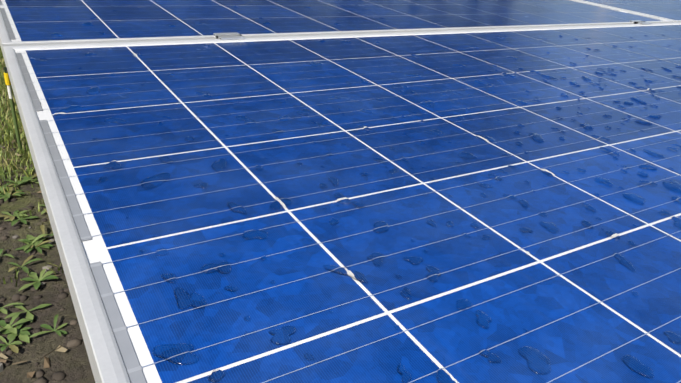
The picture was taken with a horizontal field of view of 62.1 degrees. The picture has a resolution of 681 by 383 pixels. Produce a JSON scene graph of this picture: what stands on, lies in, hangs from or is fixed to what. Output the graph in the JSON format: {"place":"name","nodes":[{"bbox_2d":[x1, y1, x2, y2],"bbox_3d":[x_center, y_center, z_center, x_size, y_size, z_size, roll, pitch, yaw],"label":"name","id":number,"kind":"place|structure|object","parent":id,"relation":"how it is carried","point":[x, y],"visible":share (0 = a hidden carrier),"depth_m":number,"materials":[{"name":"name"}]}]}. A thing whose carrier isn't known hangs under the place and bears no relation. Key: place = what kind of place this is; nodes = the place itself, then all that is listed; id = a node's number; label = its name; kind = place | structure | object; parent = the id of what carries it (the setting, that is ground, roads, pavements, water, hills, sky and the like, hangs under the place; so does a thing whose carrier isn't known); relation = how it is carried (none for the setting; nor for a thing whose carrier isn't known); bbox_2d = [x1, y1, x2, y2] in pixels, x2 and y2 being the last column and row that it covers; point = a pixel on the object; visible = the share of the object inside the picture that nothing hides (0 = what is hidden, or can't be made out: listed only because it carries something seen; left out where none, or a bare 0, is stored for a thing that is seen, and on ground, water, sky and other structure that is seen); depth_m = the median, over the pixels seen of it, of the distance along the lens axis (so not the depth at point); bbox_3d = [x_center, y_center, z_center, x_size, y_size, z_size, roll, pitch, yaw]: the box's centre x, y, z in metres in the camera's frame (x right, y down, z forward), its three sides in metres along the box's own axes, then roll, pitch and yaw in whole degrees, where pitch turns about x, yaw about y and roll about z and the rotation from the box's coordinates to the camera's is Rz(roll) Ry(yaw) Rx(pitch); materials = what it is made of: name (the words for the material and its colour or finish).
{"place":"outdoors","nodes":[
{"label":"outdoors","id":0,"kind":"place"},
{"bbox_2d":[0,47,62,285],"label":"grass","id":1,"kind":"structure","parent":0,"point":[9,138],"depth_m":1.63,"materials":[{"name":"green plant"}]},
{"bbox_2d":[0,62,94,382],"bbox_3d":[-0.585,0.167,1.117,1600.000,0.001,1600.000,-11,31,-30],"label":"ground","id":2,"kind":"structure","parent":0,"point":[73,364],"depth_m":1.05,"materials":[{"name":"soil"}]},
{"bbox_2d":[4,67,21,152],"bbox_3d":[-0.899,-0.152,1.577,0.014,0.395,0.013,-11,31,-30],"label":"marker stake","id":3,"kind":"object","parent":2,"relation":"on","point":[7,80],"visible":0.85,"depth_m":1.53,"materials":[{"name":"yellow"}]},
{"bbox_2d":[0,135,54,371],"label":"pebbles","id":4,"kind":"object","parent":2,"relation":"on","point":[42,283],"visible":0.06,"depth_m":1.13,"materials":[{"name":"grey stone"}]},
{"bbox_2d":[0,120,67,377],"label":"dry litter","id":5,"kind":"object","parent":2,"relation":"on","point":[46,360],"visible":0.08,"depth_m":0.92,"materials":[{"name":"beige plant"}]},
{"bbox_2d":[0,98,67,352],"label":"weed leaves","id":6,"kind":"object","parent":2,"relation":"on","point":[21,333],"visible":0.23,"depth_m":1.10,"materials":[{"name":"green plant"}]},
{"bbox_2d":[0,94,81,382],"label":"soil clods","id":7,"kind":"object","parent":2,"relation":"on","point":[60,375],"visible":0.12,"depth_m":1.04,"materials":[{"name":"brown soil"}]},
{"bbox_3d":[0.839,-0.436,2.452,3.650,0.712,3.125,-11,31,-30],"label":"mounting structure","id":8,"kind":"object","parent":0,"visible":0},
{"bbox_2d":[213,32,245,39],"bbox_3d":[-0.219,-0.299,1.115,0.050,0.017,0.044,-11,31,-30],"label":"clamp","id":9,"kind":"object","parent":8,"relation":"on","point":[228,36],"visible":0.42,"depth_m":1.11,"materials":[{"name":"metal"}]},
{"bbox_2d":[0,0,673,66],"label":"solar module","id":10,"kind":"object","parent":8,"relation":"on","point":[39,21],"visible":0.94,"depth_m":1.35,"materials":[{"name":"glass"}]},
{"bbox_2d":[3,22,680,382],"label":"solar module","id":11,"kind":"object","parent":8,"relation":"on","point":[571,303],"visible":1,"depth_m":0.55,"materials":[{"name":"glass"}]},
{"bbox_2d":[17,0,680,382],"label":"water droplets","id":12,"kind":"object","parent":11,"relation":"on","point":[535,358],"visible":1,"depth_m":0.53},
{"bbox_2d":[630,20,651,23],"bbox_3d":[0.950,-0.529,1.791,0.050,0.017,0.044,-11,31,-30],"label":"clamp","id":13,"kind":"object","parent":11,"relation":"attached to","point":[638,22],"visible":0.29,"depth_m":1.78,"materials":[{"name":"metal"}]},
{"bbox_2d":[579,0,680,21],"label":"solar module","id":14,"kind":"object","parent":8,"relation":"on","point":[667,9],"visible":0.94,"depth_m":2.20,"materials":[{"name":"glass"}]}
]}

